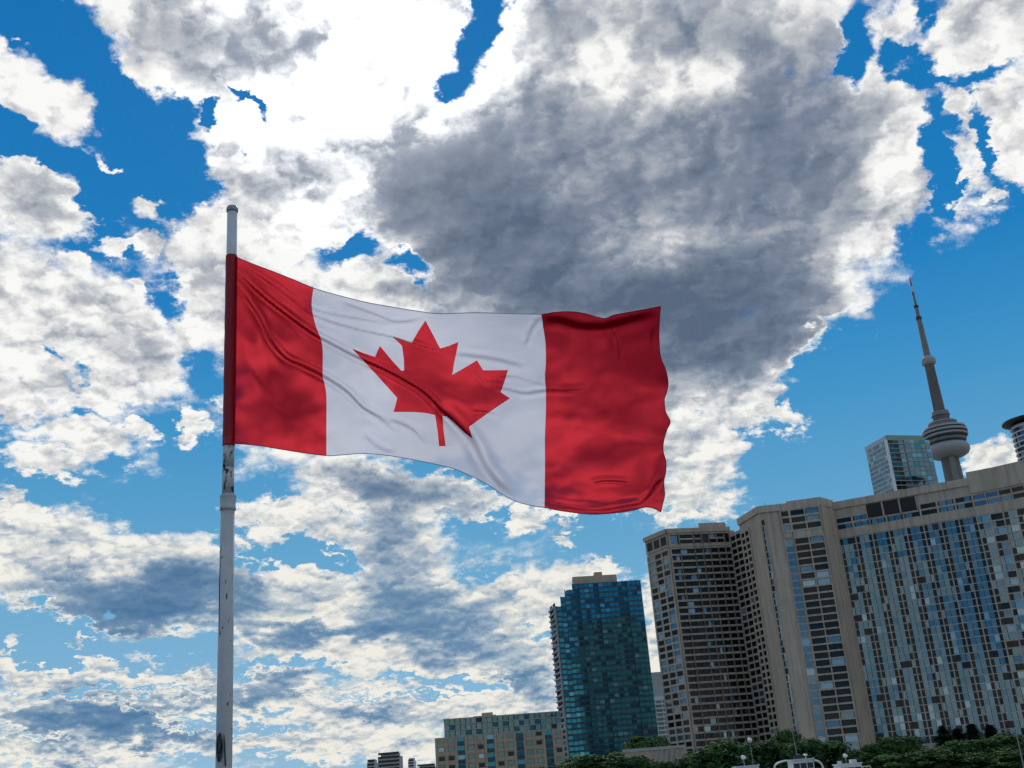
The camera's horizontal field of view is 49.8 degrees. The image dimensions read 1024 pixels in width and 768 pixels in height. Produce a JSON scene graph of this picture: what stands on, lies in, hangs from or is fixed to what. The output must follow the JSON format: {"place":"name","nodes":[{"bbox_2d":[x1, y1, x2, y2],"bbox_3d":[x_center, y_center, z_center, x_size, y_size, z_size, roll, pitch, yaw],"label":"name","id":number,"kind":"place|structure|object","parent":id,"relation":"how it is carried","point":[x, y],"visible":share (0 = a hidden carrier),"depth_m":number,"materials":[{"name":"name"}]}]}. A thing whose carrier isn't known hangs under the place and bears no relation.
{"place":"outdoors","nodes":[
{"label":"outdoors","id":0,"kind":"place"},
{"bbox_2d":[367,759,377,767],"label":"building","id":1,"kind":"structure","parent":0,"point":[372,763],"depth_m":1092.30,"materials":[{"name":"grey concrete"}]},
{"bbox_2d":[378,751,402,767],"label":"building","id":2,"kind":"structure","parent":0,"point":[390,760],"depth_m":1045.21,"materials":[{"name":"grey concrete"}]},
{"bbox_2d":[408,758,415,767],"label":"building","id":3,"kind":"structure","parent":0,"point":[411,762],"depth_m":1423.64,"materials":[{"name":"grey"}]},
{"bbox_2d":[417,763,435,767],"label":"building","id":4,"kind":"structure","parent":0,"point":[432,765],"depth_m":1326.76,"materials":[{"name":"grey concrete"}]},
{"bbox_2d":[435,711,564,767],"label":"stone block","id":5,"kind":"structure","parent":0,"point":[522,740],"depth_m":499.35,"materials":[{"name":"beige"}]},
{"bbox_2d":[444,712,562,760],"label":"window","id":6,"kind":"structure","parent":5,"relation":"in","point":[457,721],"depth_m":502.55,"materials":[{"name":"green glass"}]},
{"bbox_2d":[0,0,1023,767],"label":"sky","id":7,"kind":"structure","parent":0,"point":[773,177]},
{"bbox_2d":[548,572,657,763],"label":"glass tower","id":8,"kind":"structure","parent":0,"point":[605,702],"depth_m":583.81,"materials":[{"name":"teal glass"}]},
{"bbox_2d":[550,581,657,762],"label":"window","id":9,"kind":"structure","parent":8,"relation":"in","point":[629,582],"depth_m":585.24,"materials":[{"name":"teal glass"}]},
{"bbox_2d":[651,672,668,745],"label":"pale tower","id":10,"kind":"structure","parent":0,"point":[659,705],"depth_m":786.47,"materials":[{"name":"grey concrete"}]},
{"bbox_2d":[643,522,769,767],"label":"balcony tower","id":11,"kind":"structure","parent":0,"point":[712,684],"depth_m":460.61,"materials":[{"name":"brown concrete"}]},
{"bbox_2d":[649,533,769,749],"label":"window","id":12,"kind":"structure","parent":11,"relation":"in","point":[726,642],"depth_m":460.94,"materials":[{"name":"grey glass"}]},
{"bbox_2d":[737,460,1023,760],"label":"apartment slab","id":13,"kind":"structure","parent":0,"point":[892,613],"depth_m":427.19,"materials":[{"name":"beige concrete"}]},
{"bbox_2d":[798,551,810,557],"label":"window","id":14,"kind":"structure","parent":13,"relation":"in","point":[803,554],"depth_m":441.44,"materials":[{"name":"black glass"}]},
{"bbox_2d":[799,558,811,564],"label":"window","id":15,"kind":"structure","parent":13,"relation":"in","point":[804,561],"depth_m":440.47,"materials":[{"name":"black glass"}]},
{"bbox_2d":[800,565,812,571],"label":"window","id":16,"kind":"structure","parent":13,"relation":"in","point":[805,568],"depth_m":439.51,"materials":[{"name":"blue glass"}]},
{"bbox_2d":[803,580,815,585],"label":"window","id":17,"kind":"structure","parent":13,"relation":"in","point":[808,582],"depth_m":437.58,"materials":[{"name":"blue glass"}]},
{"bbox_2d":[804,587,816,592],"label":"window","id":18,"kind":"structure","parent":13,"relation":"in","point":[810,589],"depth_m":436.51,"materials":[{"name":"black glass"}]},
{"bbox_2d":[805,594,817,599],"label":"window","id":19,"kind":"structure","parent":13,"relation":"in","point":[813,596],"depth_m":435.55,"materials":[{"name":"black glass"}]},
{"bbox_2d":[806,601,818,607],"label":"window","id":20,"kind":"structure","parent":13,"relation":"in","point":[816,603],"depth_m":434.55,"materials":[{"name":"black glass"}]},
{"bbox_2d":[808,608,820,614],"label":"window","id":21,"kind":"structure","parent":13,"relation":"in","point":[810,611],"depth_m":433.54,"materials":[{"name":"black glass"}]},
{"bbox_2d":[809,615,821,621],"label":"window","id":22,"kind":"structure","parent":13,"relation":"in","point":[813,618],"depth_m":432.59,"materials":[{"name":"black glass"}]},
{"bbox_2d":[810,623,822,628],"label":"window","id":23,"kind":"structure","parent":13,"relation":"in","point":[817,625],"depth_m":431.53,"materials":[{"name":"black glass"}]},
{"bbox_2d":[811,630,823,636],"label":"window","id":24,"kind":"structure","parent":13,"relation":"in","point":[821,632],"depth_m":430.59,"materials":[{"name":"black glass"}]},
{"bbox_2d":[812,637,825,643],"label":"window","id":25,"kind":"structure","parent":13,"relation":"in","point":[816,640],"depth_m":429.54,"materials":[{"name":"black glass"}]},
{"bbox_2d":[813,549,825,555],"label":"window","id":26,"kind":"structure","parent":13,"relation":"in","point":[818,552],"depth_m":440.15,"materials":[{"name":"black glass"}]},
{"bbox_2d":[814,645,826,651],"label":"window","id":27,"kind":"structure","parent":13,"relation":"in","point":[820,647],"depth_m":428.59,"materials":[{"name":"black glass"}]},
{"bbox_2d":[815,652,827,658],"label":"window","id":28,"kind":"structure","parent":13,"relation":"in","point":[817,655],"depth_m":427.65,"materials":[{"name":"black glass"}]},
{"bbox_2d":[815,564,827,569],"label":"window","id":29,"kind":"structure","parent":13,"relation":"in","point":[821,566],"depth_m":438.11,"materials":[{"name":"black glass"}]},
{"bbox_2d":[816,660,828,665],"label":"window","id":30,"kind":"structure","parent":13,"relation":"in","point":[821,662],"depth_m":426.61,"materials":[{"name":"black glass"}]},
{"bbox_2d":[817,667,830,673],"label":"window","id":31,"kind":"structure","parent":13,"relation":"in","point":[827,669],"depth_m":425.67,"materials":[{"name":"black glass"}]},
{"bbox_2d":[818,578,830,583],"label":"window","id":32,"kind":"structure","parent":13,"relation":"in","point":[825,580],"depth_m":436.09,"materials":[{"name":"blue glass"}]},
{"bbox_2d":[819,675,831,681],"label":"window","id":33,"kind":"structure","parent":13,"relation":"in","point":[824,677],"depth_m":424.63,"materials":[{"name":"black glass"}]},
{"bbox_2d":[819,585,831,590],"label":"window","id":34,"kind":"structure","parent":13,"relation":"in","point":[827,587],"depth_m":435.13,"materials":[{"name":"black glass"}]},
{"bbox_2d":[820,682,832,688],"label":"window","id":35,"kind":"structure","parent":13,"relation":"in","point":[830,684],"depth_m":423.70,"materials":[{"name":"blue glass"}]},
{"bbox_2d":[820,592,832,598],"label":"window","id":36,"kind":"structure","parent":13,"relation":"in","point":[823,595],"depth_m":434.17,"materials":[{"name":"black glass"}]},
{"bbox_2d":[821,690,834,696],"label":"window","id":37,"kind":"structure","parent":13,"relation":"in","point":[828,692],"depth_m":422.67,"materials":[{"name":"black glass"}]},
{"bbox_2d":[821,599,834,605],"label":"window","id":38,"kind":"structure","parent":13,"relation":"in","point":[824,602],"depth_m":433.12,"materials":[{"name":"black glass"}]},
{"bbox_2d":[823,697,835,703],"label":"window","id":39,"kind":"structure","parent":13,"relation":"in","point":[825,700],"depth_m":421.64,"materials":[{"name":"black glass"}]},
{"bbox_2d":[823,606,835,612],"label":"window","id":40,"kind":"structure","parent":13,"relation":"in","point":[827,609],"depth_m":432.16,"materials":[{"name":"black glass"}]},
{"bbox_2d":[824,705,836,711],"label":"window","id":41,"kind":"structure","parent":13,"relation":"in","point":[833,707],"depth_m":420.71,"materials":[{"name":"black glass"}]},
{"bbox_2d":[824,614,836,619],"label":"window","id":42,"kind":"structure","parent":13,"relation":"in","point":[831,616],"depth_m":431.22,"materials":[{"name":"black glass"}]},
{"bbox_2d":[825,621,837,627],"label":"window","id":43,"kind":"structure","parent":13,"relation":"in","point":[834,623],"depth_m":430.16,"materials":[{"name":"black glass"}]},
{"bbox_2d":[825,713,838,719],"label":"window","id":44,"kind":"structure","parent":13,"relation":"in","point":[831,715],"depth_m":419.69,"materials":[{"name":"black glass"}]},
{"bbox_2d":[826,720,839,726],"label":"window","id":45,"kind":"structure","parent":13,"relation":"in","point":[829,723],"depth_m":418.66,"materials":[{"name":"blue glass"}]},
{"bbox_2d":[826,628,839,634],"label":"window","id":46,"kind":"structure","parent":13,"relation":"in","point":[830,631],"depth_m":429.22,"materials":[{"name":"black glass"}]},
{"bbox_2d":[828,728,840,734],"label":"window","id":47,"kind":"structure","parent":13,"relation":"in","point":[830,731],"depth_m":417.75,"materials":[{"name":"black glass"}]},
{"bbox_2d":[828,636,840,642],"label":"window","id":48,"kind":"structure","parent":13,"relation":"in","point":[834,638],"depth_m":428.28,"materials":[{"name":"blue glass"}]},
{"bbox_2d":[829,643,841,649],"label":"window","id":49,"kind":"structure","parent":13,"relation":"in","point":[832,646],"depth_m":427.23,"materials":[{"name":"black glass"}]},
{"bbox_2d":[830,650,843,656],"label":"window","id":50,"kind":"structure","parent":13,"relation":"in","point":[835,653],"depth_m":426.19,"materials":[{"name":"black glass"}]},
{"bbox_2d":[831,658,844,664],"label":"window","id":51,"kind":"structure","parent":13,"relation":"in","point":[841,660],"depth_m":425.26,"materials":[{"name":"blue glass"}]},
{"bbox_2d":[833,666,845,671],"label":"window","id":52,"kind":"structure","parent":13,"relation":"in","point":[837,668],"depth_m":424.32,"materials":[{"name":"black glass"}]},
{"bbox_2d":[834,673,847,679],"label":"window","id":53,"kind":"structure","parent":13,"relation":"in","point":[844,675],"depth_m":423.29,"materials":[{"name":"black glass"}]},
{"bbox_2d":[835,681,848,687],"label":"window","id":54,"kind":"structure","parent":13,"relation":"in","point":[841,683],"depth_m":422.26,"materials":[{"name":"black glass"}]},
{"bbox_2d":[837,688,849,694],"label":"window","id":55,"kind":"structure","parent":13,"relation":"in","point":[839,691],"depth_m":421.33,"materials":[{"name":"black glass"}]},
{"bbox_2d":[838,696,851,702],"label":"window","id":56,"kind":"structure","parent":13,"relation":"in","point":[845,698],"depth_m":420.30,"materials":[{"name":"black glass"}]},
{"bbox_2d":[839,704,852,710],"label":"window","id":57,"kind":"structure","parent":13,"relation":"in","point":[843,706],"depth_m":419.28,"materials":[{"name":"black glass"}]},
{"bbox_2d":[841,711,853,717],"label":"window","id":58,"kind":"structure","parent":13,"relation":"in","point":[843,714],"depth_m":418.36,"materials":[{"name":"blue glass"}]},
{"bbox_2d":[842,719,855,725],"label":"window","id":59,"kind":"structure","parent":13,"relation":"in","point":[851,721],"depth_m":417.34,"materials":[{"name":"black glass"}]},
{"bbox_2d":[843,727,856,733],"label":"window","id":60,"kind":"structure","parent":13,"relation":"in","point":[848,730],"depth_m":416.32,"materials":[{"name":"black glass"}]},
{"bbox_2d":[845,735,858,741],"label":"window","id":61,"kind":"structure","parent":13,"relation":"in","point":[849,737],"depth_m":415.36,"materials":[{"name":"blue glass"}]},
{"bbox_2d":[742,486,1023,743],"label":"window","id":62,"kind":"structure","parent":13,"relation":"in","point":[1010,628],"depth_m":422.36,"materials":[{"name":"blue glass"}]},
{"bbox_2d":[864,435,937,494],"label":"corner tower","id":63,"kind":"structure","parent":0,"point":[898,462],"depth_m":788.53,"materials":[{"name":"grey concrete"}]},
{"bbox_2d":[866,440,937,494],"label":"window","id":64,"kind":"structure","parent":63,"relation":"in","point":[921,463],"depth_m":788.88,"materials":[{"name":"teal glass"}]},
{"bbox_2d":[909,277,969,481],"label":"broadcast tower","id":65,"kind":"structure","parent":0,"point":[944,434],"depth_m":1253.04,"materials":[{"name":"concrete"}]},
{"bbox_2d":[1002,415,1023,460],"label":"round tower","id":66,"kind":"structure","parent":0,"point":[1015,426],"depth_m":724.82,"materials":[{"name":"grey concrete"}]},
{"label":"pier deck","id":67,"kind":"structure","parent":0,"visible":0},
{"bbox_2d":[215,205,237,767],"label":"flagpole","id":68,"kind":"object","parent":67,"relation":"on","point":[224,721],"visible":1,"depth_m":8.47,"materials":[{"name":"grey metal"}]},
{"bbox_2d":[222,253,670,514],"bbox_3d":[-0.602,-0.090,8.772,3.647,2.733,0.249,-8,-21,10],"label":"flag","id":69,"kind":"object","parent":68,"relation":"attached to","point":[564,411],"visible":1,"depth_m":8.74,"materials":[{"name":"red fabric"}]},
{"label":"water","id":70,"kind":"structure","parent":0,"visible":0},
{"bbox_2d":[732,755,759,767],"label":"tour boat","id":71,"kind":"object","parent":70,"relation":"on","point":[743,757],"visible":1,"depth_m":160.06,"materials":[{"name":"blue paint"}]},
{"bbox_2d":[774,731,823,767],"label":"tour boat","id":72,"kind":"object","parent":70,"relation":"on","point":[798,761],"visible":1,"depth_m":158.26,"materials":[{"name":"blue paint"}]},
{"bbox_2d":[832,754,870,767],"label":"tour boat","id":73,"kind":"object","parent":70,"relation":"on","point":[853,763],"visible":1,"depth_m":159.78,"materials":[{"name":"blue paint"}]},
{"bbox_3d":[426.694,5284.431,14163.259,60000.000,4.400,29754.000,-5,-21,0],"label":"ground","id":74,"kind":"structure","parent":0,"visible":0},
{"bbox_2d":[553,761,577,767],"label":"tree","id":75,"kind":"object","parent":74,"relation":"on","point":[566,765],"visible":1,"depth_m":251.72,"materials":[{"name":"green plant"}]},
{"bbox_2d":[564,754,604,767],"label":"tree","id":76,"kind":"object","parent":74,"relation":"on","point":[585,761],"visible":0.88,"depth_m":254.02,"materials":[{"name":"green plant"}]},
{"bbox_2d":[594,752,631,767],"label":"tree","id":77,"kind":"object","parent":74,"relation":"on","point":[613,760],"visible":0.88,"depth_m":251.80,"materials":[{"name":"green plant"}]},
{"bbox_2d":[620,754,657,767],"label":"tree","id":78,"kind":"object","parent":74,"relation":"on","point":[638,761],"visible":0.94,"depth_m":250.34,"materials":[{"name":"green plant"}]},
{"bbox_2d":[623,735,654,749],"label":"tree","id":79,"kind":"object","parent":74,"relation":"on","point":[639,741],"visible":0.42,"depth_m":405.91,"materials":[{"name":"green plant"}]},
{"bbox_2d":[622,745,685,762],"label":"terrace","id":80,"kind":"structure","parent":74,"relation":"on","point":[663,753],"depth_m":378.35,"materials":[{"name":"concrete"}]},
{"bbox_2d":[648,735,670,746],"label":"tree","id":81,"kind":"object","parent":74,"relation":"on","point":[658,741],"visible":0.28,"depth_m":408.24,"materials":[{"name":"green plant"}]},
{"bbox_2d":[648,760,674,767],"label":"tree","id":82,"kind":"object","parent":74,"relation":"on","point":[662,764],"visible":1,"depth_m":248.73,"materials":[{"name":"green plant"}]},
{"bbox_2d":[666,755,704,767],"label":"tree","id":83,"kind":"object","parent":74,"relation":"on","point":[687,762],"visible":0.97,"depth_m":250.53,"materials":[{"name":"green plant"}]},
{"bbox_2d":[682,746,732,767],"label":"tree","id":84,"kind":"object","parent":74,"relation":"on","point":[702,754],"visible":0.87,"depth_m":253.34,"materials":[{"name":"green plant"}]},
{"bbox_2d":[703,738,741,765],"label":"tree","id":85,"kind":"object","parent":74,"relation":"on","point":[725,746],"visible":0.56,"depth_m":256.75,"materials":[{"name":"green plant"}]},
{"bbox_2d":[723,741,775,767],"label":"tree","id":86,"kind":"object","parent":74,"relation":"on","point":[743,748],"visible":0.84,"depth_m":252.84,"materials":[{"name":"green plant"}]},
{"bbox_2d":[753,739,797,767],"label":"tree","id":87,"kind":"object","parent":74,"relation":"on","point":[770,749],"visible":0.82,"depth_m":253.29,"materials":[{"name":"green plant"}]},
{"bbox_2d":[765,727,804,753],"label":"tree","id":88,"kind":"object","parent":74,"relation":"on","point":[785,736],"visible":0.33,"depth_m":282.43,"materials":[{"name":"green plant"}]},
{"bbox_2d":[776,737,833,767],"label":"tree","id":89,"kind":"object","parent":74,"relation":"on","point":[806,746],"visible":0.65,"depth_m":253.28,"materials":[{"name":"green plant"}]},
{"bbox_2d":[810,739,851,766],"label":"tree","id":90,"kind":"object","parent":74,"relation":"on","point":[839,747],"visible":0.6,"depth_m":254.38,"materials":[{"name":"green plant"}]},
{"bbox_2d":[827,749,872,767],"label":"tree","id":91,"kind":"object","parent":74,"relation":"on","point":[858,755],"visible":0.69,"depth_m":250.28,"materials":[{"name":"green plant"}]},
{"bbox_2d":[860,743,892,767],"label":"tree","id":92,"kind":"object","parent":74,"relation":"on","point":[869,748],"visible":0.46,"depth_m":277.18,"materials":[{"name":"green plant"}]},
{"bbox_2d":[863,754,917,767],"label":"tree","id":93,"kind":"object","parent":74,"relation":"on","point":[890,761],"visible":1,"depth_m":243.46,"materials":[{"name":"green plant"}]},
{"bbox_2d":[868,735,916,767],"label":"tree","id":94,"kind":"object","parent":74,"relation":"on","point":[889,744],"visible":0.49,"depth_m":276.37,"materials":[{"name":"green plant"}]},
{"bbox_2d":[879,751,933,767],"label":"tree","id":95,"kind":"object","parent":74,"relation":"on","point":[921,758],"visible":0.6,"depth_m":244.81,"materials":[{"name":"green plant"}]},
{"bbox_2d":[893,735,932,754],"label":"tree","id":96,"kind":"object","parent":74,"relation":"on","point":[912,741],"visible":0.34,"depth_m":279.54,"materials":[{"name":"green plant"}]},
{"bbox_2d":[913,748,964,767],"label":"tree","id":97,"kind":"object","parent":74,"relation":"on","point":[941,758],"visible":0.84,"depth_m":244.92,"materials":[{"name":"green plant"}]},
{"bbox_2d":[930,725,955,748],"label":"evergreen tree","id":98,"kind":"object","parent":74,"relation":"on","point":[942,731],"visible":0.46,"depth_m":310.95,"materials":[{"name":"green plant"}]},
{"bbox_2d":[950,728,965,740],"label":"evergreen tree","id":99,"kind":"object","parent":74,"relation":"on","point":[956,733],"visible":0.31,"depth_m":314.57,"materials":[{"name":"green plant"}]},
{"bbox_2d":[937,739,985,766],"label":"tree","id":100,"kind":"object","parent":74,"relation":"on","point":[960,746],"visible":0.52,"depth_m":249.18,"materials":[{"name":"green plant"}]},
{"bbox_2d":[961,723,983,740],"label":"evergreen tree","id":101,"kind":"object","parent":74,"relation":"on","point":[972,730],"visible":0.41,"depth_m":310.74,"materials":[{"name":"green plant"}]},
{"bbox_2d":[951,752,1003,767],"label":"tree","id":102,"kind":"object","parent":74,"relation":"on","point":[976,758],"visible":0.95,"depth_m":242.53,"materials":[{"name":"green plant"}]},
{"bbox_2d":[983,724,998,744],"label":"evergreen tree","id":103,"kind":"object","parent":74,"relation":"on","point":[990,730],"visible":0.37,"depth_m":312.80,"materials":[{"name":"green plant"}]},
{"bbox_2d":[965,737,1021,764],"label":"tree","id":104,"kind":"object","parent":74,"relation":"on","point":[985,745],"visible":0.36,"depth_m":250.20,"materials":[{"name":"green plant"}]},
{"bbox_2d":[984,750,1023,767],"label":"tree","id":105,"kind":"object","parent":74,"relation":"on","point":[1009,759],"visible":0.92,"depth_m":241.92,"materials":[{"name":"green plant"}]},
{"bbox_2d":[990,732,1023,758],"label":"tree","id":106,"kind":"object","parent":74,"relation":"on","point":[1007,736],"visible":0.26,"depth_m":253.36,"materials":[{"name":"green plant"}]},
{"bbox_2d":[1006,735,1023,753],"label":"tree","id":107,"kind":"object","parent":74,"relation":"on","point":[1021,739],"visible":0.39,"depth_m":252.22,"materials":[{"name":"green plant"}]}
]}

